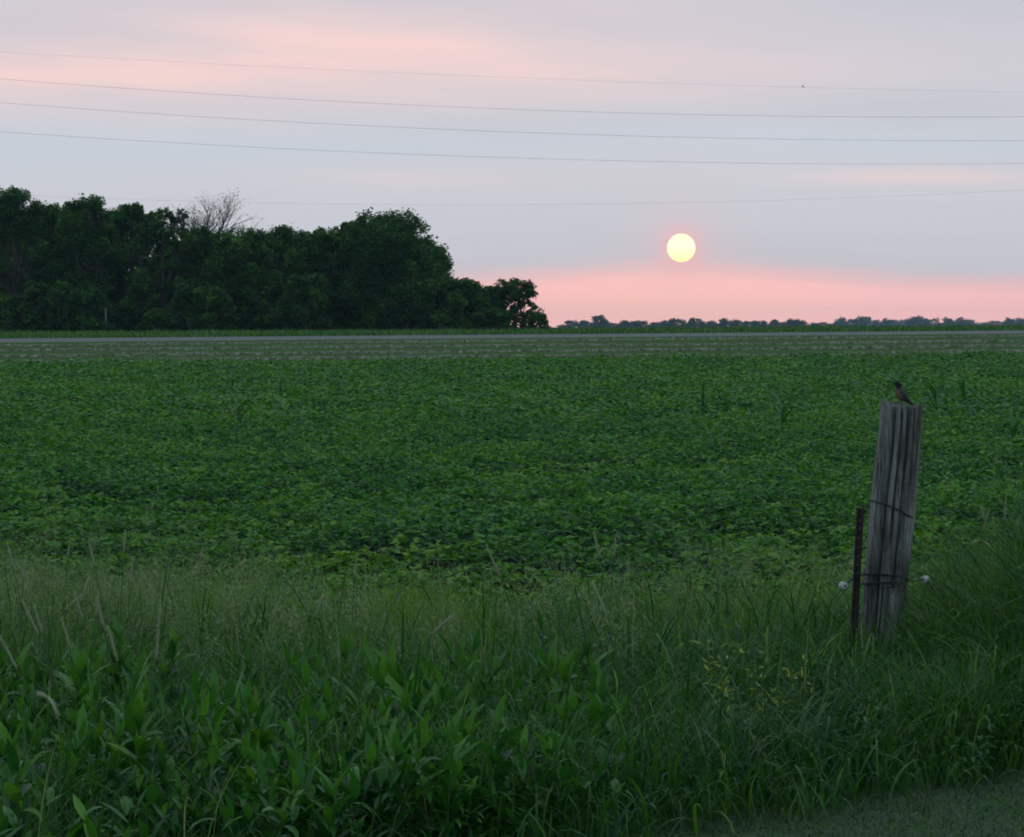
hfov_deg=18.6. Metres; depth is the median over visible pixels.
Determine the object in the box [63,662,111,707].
broadleaf weed
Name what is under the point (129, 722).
broadleaf weed
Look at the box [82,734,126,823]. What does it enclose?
broadleaf weed
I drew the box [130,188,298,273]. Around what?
bare tree
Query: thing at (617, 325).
distant tree
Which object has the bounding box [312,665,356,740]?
broadleaf weed
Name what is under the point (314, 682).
broadleaf weed
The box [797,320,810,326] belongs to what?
distant tree
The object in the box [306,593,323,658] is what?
seed stalk
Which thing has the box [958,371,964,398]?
corn plant
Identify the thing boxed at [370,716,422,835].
broadleaf weed
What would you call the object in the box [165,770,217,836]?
broadleaf weed
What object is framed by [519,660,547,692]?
broadleaf weed
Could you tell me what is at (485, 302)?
shrub
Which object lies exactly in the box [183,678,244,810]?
broadleaf weed
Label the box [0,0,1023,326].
sky
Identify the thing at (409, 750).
broadleaf weed
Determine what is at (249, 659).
broadleaf weed
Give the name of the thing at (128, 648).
broadleaf weed
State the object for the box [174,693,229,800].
broadleaf weed
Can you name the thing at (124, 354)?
hay windrow
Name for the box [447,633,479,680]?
broadleaf weed
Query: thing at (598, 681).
broadleaf weed
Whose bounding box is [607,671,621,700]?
broadleaf weed
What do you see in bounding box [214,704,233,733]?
broadleaf weed
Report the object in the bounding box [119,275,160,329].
shrub
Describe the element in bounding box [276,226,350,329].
leafy tree
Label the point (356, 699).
broadleaf weed
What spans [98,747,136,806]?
broadleaf weed
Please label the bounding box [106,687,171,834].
broadleaf weed
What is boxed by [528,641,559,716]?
broadleaf weed
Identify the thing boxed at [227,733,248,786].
broadleaf weed
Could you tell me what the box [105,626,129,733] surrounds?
seed stalk
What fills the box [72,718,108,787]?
broadleaf weed
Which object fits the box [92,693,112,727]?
broadleaf weed
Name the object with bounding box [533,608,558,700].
broadleaf weed
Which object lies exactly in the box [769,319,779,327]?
distant tree
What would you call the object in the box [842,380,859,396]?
corn plant
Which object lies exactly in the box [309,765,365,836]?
broadleaf weed
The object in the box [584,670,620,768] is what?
broadleaf weed
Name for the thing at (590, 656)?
broadleaf weed
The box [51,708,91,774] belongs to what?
broadleaf weed
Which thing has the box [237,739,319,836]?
broadleaf weed
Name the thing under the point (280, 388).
corn plant
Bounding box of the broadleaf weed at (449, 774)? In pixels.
[423,719,469,836]
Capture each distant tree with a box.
[563,320,581,327]
[577,320,588,327]
[582,322,596,327]
[591,314,606,327]
[609,323,623,327]
[619,320,630,327]
[629,321,641,327]
[635,320,648,327]
[645,322,660,327]
[656,320,667,327]
[665,318,682,327]
[680,320,687,327]
[685,317,701,327]
[697,320,706,327]
[703,320,716,327]
[714,318,731,327]
[728,318,742,327]
[741,321,749,326]
[749,320,759,326]
[757,320,770,327]
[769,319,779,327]
[773,322,789,326]
[784,318,799,326]
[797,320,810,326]
[810,322,821,326]
[832,316,848,325]
[840,319,858,326]
[852,315,870,326]
[866,319,882,326]
[880,318,892,325]
[882,319,899,326]
[893,319,914,326]
[906,315,930,325]
[920,318,943,326]
[942,317,954,326]
[951,317,970,325]
[968,319,978,326]
[987,320,1001,325]
[1001,317,1014,325]
[1006,317,1023,325]
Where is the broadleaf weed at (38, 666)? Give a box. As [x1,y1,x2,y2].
[28,648,55,688]
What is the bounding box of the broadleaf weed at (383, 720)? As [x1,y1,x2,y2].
[369,696,396,792]
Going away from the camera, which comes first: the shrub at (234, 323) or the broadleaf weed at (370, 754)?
the broadleaf weed at (370, 754)
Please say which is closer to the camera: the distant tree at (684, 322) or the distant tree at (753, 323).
the distant tree at (753, 323)
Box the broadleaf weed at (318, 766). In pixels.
[312,753,325,813]
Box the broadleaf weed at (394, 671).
[369,644,437,739]
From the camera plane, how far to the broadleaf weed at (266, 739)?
12.06 m
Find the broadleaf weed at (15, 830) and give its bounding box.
[0,778,26,836]
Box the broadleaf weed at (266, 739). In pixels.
[229,688,289,773]
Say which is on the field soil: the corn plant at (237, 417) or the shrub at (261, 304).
the corn plant at (237, 417)
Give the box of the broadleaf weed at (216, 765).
[193,744,241,807]
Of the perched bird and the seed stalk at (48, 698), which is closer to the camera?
the seed stalk at (48, 698)
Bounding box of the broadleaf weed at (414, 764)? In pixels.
[403,738,425,789]
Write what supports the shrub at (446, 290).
on the ground at (893, 809)
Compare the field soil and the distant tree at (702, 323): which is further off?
the distant tree at (702, 323)
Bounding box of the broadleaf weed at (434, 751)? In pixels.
[410,706,441,812]
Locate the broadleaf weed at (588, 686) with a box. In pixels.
[585,667,604,710]
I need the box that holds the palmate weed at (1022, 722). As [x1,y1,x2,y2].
[989,700,1023,726]
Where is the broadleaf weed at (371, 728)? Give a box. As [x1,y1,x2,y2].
[354,700,387,767]
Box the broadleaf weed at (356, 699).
[341,683,372,735]
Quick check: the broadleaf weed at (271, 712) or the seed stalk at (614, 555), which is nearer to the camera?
the broadleaf weed at (271, 712)
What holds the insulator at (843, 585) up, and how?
attached to the steel stake
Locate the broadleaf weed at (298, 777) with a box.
[251,755,307,836]
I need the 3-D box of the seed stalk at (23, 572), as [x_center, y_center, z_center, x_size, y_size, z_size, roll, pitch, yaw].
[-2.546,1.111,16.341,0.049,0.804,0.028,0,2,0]
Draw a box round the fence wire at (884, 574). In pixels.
[847,573,922,582]
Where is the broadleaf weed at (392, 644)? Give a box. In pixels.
[378,634,401,733]
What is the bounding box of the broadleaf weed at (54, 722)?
[46,693,63,744]
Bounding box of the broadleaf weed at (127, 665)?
[120,657,142,687]
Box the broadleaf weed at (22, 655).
[0,640,32,714]
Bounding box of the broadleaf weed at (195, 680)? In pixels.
[181,667,222,767]
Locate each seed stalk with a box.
[0,635,50,773]
[7,542,23,627]
[19,555,26,653]
[21,599,66,729]
[33,606,55,705]
[34,592,85,667]
[37,690,59,746]
[61,617,80,702]
[64,540,69,615]
[68,575,90,695]
[74,590,91,664]
[87,540,106,638]
[93,592,99,661]
[94,595,117,706]
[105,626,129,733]
[114,576,120,681]
[120,530,125,623]
[127,557,133,650]
[151,629,160,738]
[154,604,160,700]
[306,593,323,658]
[351,553,357,647]
[404,614,454,678]
[486,545,523,667]
[592,530,610,631]
[592,580,638,754]
[610,534,615,623]
[977,508,989,558]
[980,506,991,551]
[1002,496,1007,551]
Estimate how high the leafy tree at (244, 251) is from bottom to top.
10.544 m
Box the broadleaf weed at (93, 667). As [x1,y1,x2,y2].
[80,639,110,694]
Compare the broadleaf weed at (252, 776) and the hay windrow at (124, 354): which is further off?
the hay windrow at (124, 354)
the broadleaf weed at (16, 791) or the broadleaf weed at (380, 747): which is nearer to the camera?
the broadleaf weed at (16, 791)
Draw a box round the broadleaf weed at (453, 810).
[427,787,476,836]
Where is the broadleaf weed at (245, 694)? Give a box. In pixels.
[233,679,265,803]
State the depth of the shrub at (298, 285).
293.06 m
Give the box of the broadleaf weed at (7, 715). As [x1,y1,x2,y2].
[2,692,13,760]
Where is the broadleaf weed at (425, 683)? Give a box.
[397,658,441,730]
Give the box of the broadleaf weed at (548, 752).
[529,730,575,835]
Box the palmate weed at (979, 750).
[939,735,997,778]
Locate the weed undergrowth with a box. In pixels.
[0,653,636,836]
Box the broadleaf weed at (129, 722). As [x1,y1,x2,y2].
[110,663,155,771]
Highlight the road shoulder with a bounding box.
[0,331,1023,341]
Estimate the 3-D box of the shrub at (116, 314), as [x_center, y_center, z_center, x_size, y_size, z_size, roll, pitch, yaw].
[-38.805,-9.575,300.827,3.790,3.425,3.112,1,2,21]
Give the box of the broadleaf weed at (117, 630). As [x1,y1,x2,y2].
[100,615,139,704]
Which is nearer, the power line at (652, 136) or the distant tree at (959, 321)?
the power line at (652, 136)
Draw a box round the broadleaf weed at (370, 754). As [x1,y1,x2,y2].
[316,730,382,833]
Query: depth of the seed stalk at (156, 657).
12.26 m
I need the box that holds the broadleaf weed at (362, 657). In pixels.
[348,634,378,706]
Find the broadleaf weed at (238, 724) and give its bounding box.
[216,693,244,782]
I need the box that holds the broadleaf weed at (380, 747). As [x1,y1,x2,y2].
[345,718,386,821]
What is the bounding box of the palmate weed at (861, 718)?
[843,707,890,782]
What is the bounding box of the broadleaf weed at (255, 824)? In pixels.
[234,772,289,836]
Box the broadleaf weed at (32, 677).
[28,666,45,704]
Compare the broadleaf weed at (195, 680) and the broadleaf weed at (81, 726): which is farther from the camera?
the broadleaf weed at (195, 680)
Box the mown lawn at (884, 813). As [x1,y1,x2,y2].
[559,764,1023,836]
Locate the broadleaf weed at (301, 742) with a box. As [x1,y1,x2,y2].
[279,738,306,789]
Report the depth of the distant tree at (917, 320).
3291.33 m
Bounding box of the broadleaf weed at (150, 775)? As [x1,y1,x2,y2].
[141,764,182,836]
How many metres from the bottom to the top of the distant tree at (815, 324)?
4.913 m
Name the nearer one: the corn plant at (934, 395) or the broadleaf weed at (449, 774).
the broadleaf weed at (449, 774)
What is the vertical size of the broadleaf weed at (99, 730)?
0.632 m
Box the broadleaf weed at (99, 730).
[84,674,108,776]
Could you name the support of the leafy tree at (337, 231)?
on the ground at (893, 809)
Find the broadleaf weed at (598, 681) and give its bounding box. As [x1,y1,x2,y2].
[580,668,623,743]
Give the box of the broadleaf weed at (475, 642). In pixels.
[446,628,483,679]
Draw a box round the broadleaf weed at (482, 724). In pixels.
[479,707,505,756]
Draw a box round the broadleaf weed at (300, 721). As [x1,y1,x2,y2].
[292,697,323,808]
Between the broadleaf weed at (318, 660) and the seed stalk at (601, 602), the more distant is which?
the broadleaf weed at (318, 660)
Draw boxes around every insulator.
[838,581,847,589]
[920,576,929,583]
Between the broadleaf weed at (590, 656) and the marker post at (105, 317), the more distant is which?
the marker post at (105, 317)
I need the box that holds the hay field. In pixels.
[0,334,1023,364]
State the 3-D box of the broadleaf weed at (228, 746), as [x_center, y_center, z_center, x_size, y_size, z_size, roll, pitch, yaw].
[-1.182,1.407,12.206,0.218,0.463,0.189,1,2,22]
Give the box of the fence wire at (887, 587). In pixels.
[861,575,915,588]
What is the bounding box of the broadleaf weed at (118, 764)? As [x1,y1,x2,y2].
[90,743,123,817]
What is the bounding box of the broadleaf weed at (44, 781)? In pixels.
[30,768,77,832]
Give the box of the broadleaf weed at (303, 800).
[282,794,317,834]
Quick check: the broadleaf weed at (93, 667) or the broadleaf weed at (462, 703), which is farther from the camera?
the broadleaf weed at (93, 667)
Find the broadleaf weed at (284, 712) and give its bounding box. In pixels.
[278,694,296,738]
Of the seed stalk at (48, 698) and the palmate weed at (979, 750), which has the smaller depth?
the seed stalk at (48, 698)
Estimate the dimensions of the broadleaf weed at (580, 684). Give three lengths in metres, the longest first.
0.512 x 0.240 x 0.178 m
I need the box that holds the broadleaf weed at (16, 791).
[0,716,49,836]
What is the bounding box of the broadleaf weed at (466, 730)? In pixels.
[408,696,480,830]
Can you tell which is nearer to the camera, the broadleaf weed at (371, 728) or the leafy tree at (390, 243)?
the broadleaf weed at (371, 728)
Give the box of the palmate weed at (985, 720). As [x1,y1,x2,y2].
[967,714,1013,762]
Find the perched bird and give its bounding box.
[893,381,915,405]
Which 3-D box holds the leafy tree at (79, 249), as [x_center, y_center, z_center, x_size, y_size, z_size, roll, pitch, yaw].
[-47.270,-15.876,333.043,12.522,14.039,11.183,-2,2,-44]
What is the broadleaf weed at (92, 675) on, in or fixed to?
on the ground at (893, 809)
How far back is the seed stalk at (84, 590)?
14.74 m
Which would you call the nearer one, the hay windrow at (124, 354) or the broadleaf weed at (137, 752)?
the broadleaf weed at (137, 752)
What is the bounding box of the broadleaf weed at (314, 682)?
[311,672,335,739]
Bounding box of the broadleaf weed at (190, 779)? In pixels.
[178,758,202,831]
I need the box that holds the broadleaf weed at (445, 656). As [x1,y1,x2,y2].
[437,647,456,689]
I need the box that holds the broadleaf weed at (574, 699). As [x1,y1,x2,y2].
[553,683,587,758]
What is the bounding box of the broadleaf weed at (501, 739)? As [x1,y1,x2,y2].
[468,693,526,835]
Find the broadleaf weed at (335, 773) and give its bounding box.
[316,767,347,833]
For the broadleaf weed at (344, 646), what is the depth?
14.99 m
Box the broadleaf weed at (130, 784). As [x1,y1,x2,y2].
[115,768,136,799]
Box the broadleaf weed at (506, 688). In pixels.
[492,669,521,727]
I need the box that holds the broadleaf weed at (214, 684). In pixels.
[184,666,241,823]
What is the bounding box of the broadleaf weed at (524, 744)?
[502,722,542,836]
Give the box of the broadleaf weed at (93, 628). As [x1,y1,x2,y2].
[67,620,109,676]
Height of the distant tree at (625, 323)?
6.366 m
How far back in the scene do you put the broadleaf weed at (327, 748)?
12.42 m
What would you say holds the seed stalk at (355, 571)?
on the ground at (893, 809)
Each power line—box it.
[0,190,1013,204]
[8,79,829,116]
[10,52,981,91]
[10,103,1023,140]
[10,132,1023,163]
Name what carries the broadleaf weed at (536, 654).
on the ground at (893, 809)
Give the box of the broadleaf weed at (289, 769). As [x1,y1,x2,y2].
[232,749,302,830]
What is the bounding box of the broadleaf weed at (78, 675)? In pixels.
[51,648,92,734]
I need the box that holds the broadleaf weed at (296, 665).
[287,644,315,693]
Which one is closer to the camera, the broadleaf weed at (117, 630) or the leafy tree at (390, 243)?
the broadleaf weed at (117, 630)
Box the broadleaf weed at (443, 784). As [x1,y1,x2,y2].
[423,747,470,836]
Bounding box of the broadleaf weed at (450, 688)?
[445,682,461,715]
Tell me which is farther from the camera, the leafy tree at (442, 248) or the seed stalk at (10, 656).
the leafy tree at (442, 248)
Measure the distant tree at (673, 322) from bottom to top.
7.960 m
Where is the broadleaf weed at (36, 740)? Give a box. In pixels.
[18,713,54,780]
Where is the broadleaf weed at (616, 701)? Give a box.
[604,694,630,739]
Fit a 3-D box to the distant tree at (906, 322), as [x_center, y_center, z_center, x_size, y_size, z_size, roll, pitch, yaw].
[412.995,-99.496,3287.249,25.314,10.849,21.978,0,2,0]
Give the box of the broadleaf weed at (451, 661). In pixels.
[439,632,482,730]
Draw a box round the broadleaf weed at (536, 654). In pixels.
[534,647,567,684]
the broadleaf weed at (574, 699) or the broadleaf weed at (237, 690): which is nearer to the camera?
the broadleaf weed at (237, 690)
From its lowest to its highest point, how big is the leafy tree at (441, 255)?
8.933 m
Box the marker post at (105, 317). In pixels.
[105,308,106,330]
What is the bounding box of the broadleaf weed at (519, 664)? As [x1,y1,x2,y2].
[500,653,527,697]
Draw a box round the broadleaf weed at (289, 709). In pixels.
[274,685,297,742]
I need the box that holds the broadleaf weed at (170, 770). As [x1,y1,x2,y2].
[148,746,190,836]
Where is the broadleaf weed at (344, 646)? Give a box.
[333,623,351,686]
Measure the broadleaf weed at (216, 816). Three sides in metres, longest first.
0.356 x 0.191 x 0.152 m
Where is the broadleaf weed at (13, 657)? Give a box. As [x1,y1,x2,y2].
[7,651,42,685]
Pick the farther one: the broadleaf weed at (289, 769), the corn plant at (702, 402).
the corn plant at (702, 402)
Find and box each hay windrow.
[0,335,1023,346]
[0,339,1023,350]
[0,343,1023,356]
[0,348,1023,362]
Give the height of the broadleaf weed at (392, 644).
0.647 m
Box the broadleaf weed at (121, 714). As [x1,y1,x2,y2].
[100,670,139,765]
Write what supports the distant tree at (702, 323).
on the ground at (893, 809)
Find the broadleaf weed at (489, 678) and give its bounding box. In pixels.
[470,648,506,733]
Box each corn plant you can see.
[220,388,252,434]
[277,378,282,395]
[329,376,345,395]
[700,382,707,412]
[765,392,792,431]
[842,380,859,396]
[920,376,952,411]
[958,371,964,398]
[1007,407,1021,454]
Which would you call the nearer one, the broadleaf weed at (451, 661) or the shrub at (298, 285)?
the broadleaf weed at (451, 661)
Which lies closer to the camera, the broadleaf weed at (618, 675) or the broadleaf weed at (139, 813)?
the broadleaf weed at (139, 813)
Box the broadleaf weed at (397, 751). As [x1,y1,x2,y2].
[374,729,423,836]
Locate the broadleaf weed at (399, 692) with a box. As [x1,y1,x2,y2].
[386,672,436,755]
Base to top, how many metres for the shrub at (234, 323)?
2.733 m
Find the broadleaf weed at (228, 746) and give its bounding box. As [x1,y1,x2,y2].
[186,725,237,797]
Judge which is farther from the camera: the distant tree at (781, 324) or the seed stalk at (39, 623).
the distant tree at (781, 324)
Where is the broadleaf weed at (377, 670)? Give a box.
[363,641,405,740]
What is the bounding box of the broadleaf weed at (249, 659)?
[240,653,254,706]
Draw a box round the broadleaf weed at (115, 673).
[102,640,132,699]
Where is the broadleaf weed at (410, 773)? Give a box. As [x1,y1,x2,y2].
[369,714,435,836]
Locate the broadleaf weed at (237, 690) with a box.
[221,669,252,735]
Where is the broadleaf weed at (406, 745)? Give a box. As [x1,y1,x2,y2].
[356,713,427,830]
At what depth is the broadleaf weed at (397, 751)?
11.58 m
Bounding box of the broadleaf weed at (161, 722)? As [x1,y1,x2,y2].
[150,692,173,752]
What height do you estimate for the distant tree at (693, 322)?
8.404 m
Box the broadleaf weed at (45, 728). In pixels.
[39,714,65,759]
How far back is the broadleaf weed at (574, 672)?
14.32 m
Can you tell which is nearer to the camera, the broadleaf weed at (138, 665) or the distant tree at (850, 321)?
the broadleaf weed at (138, 665)
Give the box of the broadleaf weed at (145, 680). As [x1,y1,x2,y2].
[144,673,162,715]
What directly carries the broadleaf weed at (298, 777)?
on the ground at (893, 809)
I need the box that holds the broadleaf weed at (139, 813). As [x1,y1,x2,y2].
[125,783,143,834]
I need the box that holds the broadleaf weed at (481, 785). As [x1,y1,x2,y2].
[461,760,535,836]
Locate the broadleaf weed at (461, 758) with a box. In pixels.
[438,738,471,819]
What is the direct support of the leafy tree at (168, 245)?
on the ground at (893, 809)
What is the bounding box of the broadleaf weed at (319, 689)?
[310,675,330,704]
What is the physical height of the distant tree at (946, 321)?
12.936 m
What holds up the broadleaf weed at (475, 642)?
on the ground at (893, 809)
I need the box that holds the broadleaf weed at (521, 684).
[511,673,546,734]
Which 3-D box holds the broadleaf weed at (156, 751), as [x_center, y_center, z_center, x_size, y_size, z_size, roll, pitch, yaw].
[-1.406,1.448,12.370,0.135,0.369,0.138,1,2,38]
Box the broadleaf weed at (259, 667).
[236,641,271,695]
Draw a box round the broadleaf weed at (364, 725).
[345,700,372,796]
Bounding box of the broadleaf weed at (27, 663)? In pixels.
[19,658,30,673]
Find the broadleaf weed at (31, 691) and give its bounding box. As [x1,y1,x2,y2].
[6,658,43,725]
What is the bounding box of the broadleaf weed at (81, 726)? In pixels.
[36,701,98,836]
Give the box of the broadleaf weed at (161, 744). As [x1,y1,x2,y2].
[154,733,185,782]
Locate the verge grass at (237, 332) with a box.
[0,323,1023,367]
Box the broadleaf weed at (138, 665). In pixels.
[121,648,145,692]
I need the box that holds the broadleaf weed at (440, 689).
[417,662,455,737]
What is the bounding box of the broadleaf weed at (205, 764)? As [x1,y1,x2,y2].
[173,723,224,809]
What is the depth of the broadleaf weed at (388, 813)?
11.76 m
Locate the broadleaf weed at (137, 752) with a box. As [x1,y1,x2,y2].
[125,720,150,791]
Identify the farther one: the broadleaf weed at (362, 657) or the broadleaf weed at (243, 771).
the broadleaf weed at (362, 657)
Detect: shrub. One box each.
[0,303,15,332]
[62,286,115,331]
[87,301,123,331]
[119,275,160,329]
[134,307,177,332]
[165,276,216,330]
[185,285,242,329]
[220,310,244,329]
[240,286,272,330]
[264,303,307,330]
[277,273,334,330]
[341,308,373,330]
[370,294,405,329]
[383,278,427,329]
[410,275,467,329]
[436,288,492,327]
[465,307,501,329]
[491,309,518,329]
[527,311,551,328]
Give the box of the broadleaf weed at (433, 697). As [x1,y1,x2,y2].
[422,672,442,745]
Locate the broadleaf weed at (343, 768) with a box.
[332,752,373,836]
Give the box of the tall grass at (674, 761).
[0,469,1023,836]
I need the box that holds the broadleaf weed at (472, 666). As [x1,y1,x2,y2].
[455,651,481,701]
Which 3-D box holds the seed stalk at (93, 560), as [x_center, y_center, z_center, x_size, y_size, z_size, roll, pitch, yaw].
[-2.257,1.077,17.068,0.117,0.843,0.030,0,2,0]
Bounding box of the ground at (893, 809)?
[1,327,1023,836]
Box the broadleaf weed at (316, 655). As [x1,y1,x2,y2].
[311,638,338,684]
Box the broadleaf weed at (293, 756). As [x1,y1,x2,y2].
[273,715,335,836]
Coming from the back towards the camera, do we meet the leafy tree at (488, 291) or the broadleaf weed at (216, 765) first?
the leafy tree at (488, 291)
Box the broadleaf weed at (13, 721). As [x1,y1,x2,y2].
[0,707,41,753]
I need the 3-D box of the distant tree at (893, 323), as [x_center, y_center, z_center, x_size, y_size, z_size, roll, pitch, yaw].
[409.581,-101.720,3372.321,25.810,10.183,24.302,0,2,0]
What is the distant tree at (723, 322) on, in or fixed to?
on the ground at (893, 809)
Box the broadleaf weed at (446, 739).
[423,706,480,817]
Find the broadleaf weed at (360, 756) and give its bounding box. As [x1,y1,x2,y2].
[338,754,369,832]
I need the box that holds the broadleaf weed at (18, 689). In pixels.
[0,670,20,718]
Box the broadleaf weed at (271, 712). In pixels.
[269,699,282,737]
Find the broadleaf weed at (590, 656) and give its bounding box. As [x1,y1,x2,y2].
[576,633,615,685]
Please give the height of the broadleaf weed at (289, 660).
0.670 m
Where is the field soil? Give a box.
[0,364,1023,608]
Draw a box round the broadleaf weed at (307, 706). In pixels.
[274,654,332,776]
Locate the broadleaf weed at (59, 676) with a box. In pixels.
[53,658,70,700]
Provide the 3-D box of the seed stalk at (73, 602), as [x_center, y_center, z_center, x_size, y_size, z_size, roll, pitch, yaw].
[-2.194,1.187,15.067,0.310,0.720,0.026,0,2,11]
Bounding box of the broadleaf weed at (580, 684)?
[566,651,609,718]
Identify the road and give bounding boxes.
[0,330,1023,339]
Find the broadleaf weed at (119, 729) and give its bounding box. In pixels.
[81,711,133,834]
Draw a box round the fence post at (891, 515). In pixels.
[860,397,922,664]
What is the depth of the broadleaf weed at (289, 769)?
11.80 m
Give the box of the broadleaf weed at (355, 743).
[344,722,361,760]
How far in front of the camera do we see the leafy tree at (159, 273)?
328.89 m
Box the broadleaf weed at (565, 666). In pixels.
[540,648,580,727]
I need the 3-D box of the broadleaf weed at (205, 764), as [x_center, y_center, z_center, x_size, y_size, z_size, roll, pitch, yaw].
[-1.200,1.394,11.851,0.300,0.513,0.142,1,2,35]
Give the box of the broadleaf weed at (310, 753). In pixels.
[299,746,350,836]
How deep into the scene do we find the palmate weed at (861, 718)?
13.64 m
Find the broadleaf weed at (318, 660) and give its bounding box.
[311,651,336,695]
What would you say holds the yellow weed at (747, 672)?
on the ground at (893, 809)
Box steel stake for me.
[850,508,863,657]
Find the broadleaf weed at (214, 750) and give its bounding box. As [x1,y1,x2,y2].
[178,702,239,829]
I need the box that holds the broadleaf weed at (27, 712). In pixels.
[14,695,69,794]
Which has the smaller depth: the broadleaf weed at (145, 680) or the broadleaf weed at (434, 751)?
the broadleaf weed at (434, 751)
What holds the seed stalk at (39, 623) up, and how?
on the ground at (893, 809)
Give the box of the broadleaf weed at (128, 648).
[111,636,138,697]
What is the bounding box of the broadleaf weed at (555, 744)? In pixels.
[534,731,583,835]
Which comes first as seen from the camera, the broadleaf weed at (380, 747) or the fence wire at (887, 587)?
the broadleaf weed at (380, 747)
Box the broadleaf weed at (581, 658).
[562,641,592,703]
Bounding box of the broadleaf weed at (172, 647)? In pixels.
[148,624,196,704]
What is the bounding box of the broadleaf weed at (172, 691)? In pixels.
[156,675,179,708]
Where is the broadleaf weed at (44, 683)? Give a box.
[38,675,50,707]
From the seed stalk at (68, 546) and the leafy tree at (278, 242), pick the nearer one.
the seed stalk at (68, 546)
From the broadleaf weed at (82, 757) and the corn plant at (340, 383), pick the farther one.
the corn plant at (340, 383)
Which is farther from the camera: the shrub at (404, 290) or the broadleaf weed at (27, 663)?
the shrub at (404, 290)
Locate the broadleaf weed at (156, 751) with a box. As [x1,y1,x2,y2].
[154,742,174,777]
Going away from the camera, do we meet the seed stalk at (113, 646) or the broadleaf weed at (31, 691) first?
the seed stalk at (113, 646)
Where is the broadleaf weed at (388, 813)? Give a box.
[383,781,398,836]
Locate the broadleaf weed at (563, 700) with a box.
[543,694,580,755]
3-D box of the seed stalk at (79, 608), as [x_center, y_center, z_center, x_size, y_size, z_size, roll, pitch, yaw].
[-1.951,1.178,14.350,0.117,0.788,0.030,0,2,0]
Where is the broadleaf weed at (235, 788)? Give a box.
[217,772,253,822]
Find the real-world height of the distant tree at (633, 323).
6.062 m
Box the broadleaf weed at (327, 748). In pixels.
[317,737,360,807]
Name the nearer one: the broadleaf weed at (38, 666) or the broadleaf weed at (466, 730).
the broadleaf weed at (466, 730)
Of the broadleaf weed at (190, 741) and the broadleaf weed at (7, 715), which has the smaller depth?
the broadleaf weed at (190, 741)
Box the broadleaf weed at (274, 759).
[239,745,291,834]
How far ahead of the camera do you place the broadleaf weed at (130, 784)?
11.69 m
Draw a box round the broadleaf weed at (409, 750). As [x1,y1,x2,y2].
[398,715,424,754]
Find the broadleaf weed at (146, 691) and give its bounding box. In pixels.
[132,650,160,738]
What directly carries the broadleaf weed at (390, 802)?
on the ground at (893, 809)
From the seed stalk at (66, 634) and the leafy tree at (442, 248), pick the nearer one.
the seed stalk at (66, 634)
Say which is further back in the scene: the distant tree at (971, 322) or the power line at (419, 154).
the distant tree at (971, 322)
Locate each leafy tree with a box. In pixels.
[0,185,52,330]
[0,187,26,318]
[3,205,80,305]
[9,202,77,331]
[25,205,105,331]
[44,193,134,331]
[80,208,158,330]
[101,201,159,331]
[120,207,204,332]
[149,250,193,331]
[156,225,235,330]
[200,226,283,329]
[248,224,313,322]
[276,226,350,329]
[326,207,457,329]
[328,221,362,304]
[367,234,453,319]
[403,245,453,329]
[433,276,489,329]
[478,285,507,328]
[489,277,544,329]
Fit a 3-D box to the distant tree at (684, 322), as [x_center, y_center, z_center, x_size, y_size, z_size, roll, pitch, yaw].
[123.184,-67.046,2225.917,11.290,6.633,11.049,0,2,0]
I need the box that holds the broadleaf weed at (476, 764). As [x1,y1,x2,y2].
[458,731,486,810]
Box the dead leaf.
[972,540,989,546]
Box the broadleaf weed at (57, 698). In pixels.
[53,683,74,727]
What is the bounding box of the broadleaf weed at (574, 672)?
[567,661,587,705]
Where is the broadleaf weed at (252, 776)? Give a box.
[224,727,296,836]
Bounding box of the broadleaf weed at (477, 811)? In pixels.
[450,758,490,836]
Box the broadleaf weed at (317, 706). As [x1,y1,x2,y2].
[301,671,340,751]
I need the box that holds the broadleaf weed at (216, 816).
[193,804,227,836]
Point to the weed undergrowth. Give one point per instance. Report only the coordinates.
(89, 828)
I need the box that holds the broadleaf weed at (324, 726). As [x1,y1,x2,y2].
[310,702,346,771]
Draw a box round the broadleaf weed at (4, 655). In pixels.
[0,641,21,710]
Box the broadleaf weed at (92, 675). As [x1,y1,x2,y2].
[56,639,110,721]
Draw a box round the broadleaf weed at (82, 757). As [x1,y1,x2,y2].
[43,726,101,814]
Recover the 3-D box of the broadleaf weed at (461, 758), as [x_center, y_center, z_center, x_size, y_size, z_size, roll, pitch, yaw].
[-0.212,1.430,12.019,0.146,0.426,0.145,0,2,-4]
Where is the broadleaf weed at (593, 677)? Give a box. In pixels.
[568,657,607,733]
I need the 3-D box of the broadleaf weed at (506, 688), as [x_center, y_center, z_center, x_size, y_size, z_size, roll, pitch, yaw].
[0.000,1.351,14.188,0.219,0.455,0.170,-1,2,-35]
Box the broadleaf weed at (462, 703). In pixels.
[444,681,476,723]
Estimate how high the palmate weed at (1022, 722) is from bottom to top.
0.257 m
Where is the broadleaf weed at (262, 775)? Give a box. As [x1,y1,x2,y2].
[239,746,302,836]
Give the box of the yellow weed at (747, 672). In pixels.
[689,623,812,743]
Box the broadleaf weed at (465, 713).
[458,699,476,735]
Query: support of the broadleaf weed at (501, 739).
on the ground at (893, 809)
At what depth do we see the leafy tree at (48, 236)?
310.37 m
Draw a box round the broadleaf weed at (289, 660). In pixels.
[283,640,317,748]
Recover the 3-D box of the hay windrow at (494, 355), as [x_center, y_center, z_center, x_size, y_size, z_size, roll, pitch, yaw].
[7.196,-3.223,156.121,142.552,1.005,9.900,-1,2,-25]
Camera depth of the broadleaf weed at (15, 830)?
10.20 m
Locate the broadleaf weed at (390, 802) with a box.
[376,761,410,836]
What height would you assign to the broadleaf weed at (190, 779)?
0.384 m

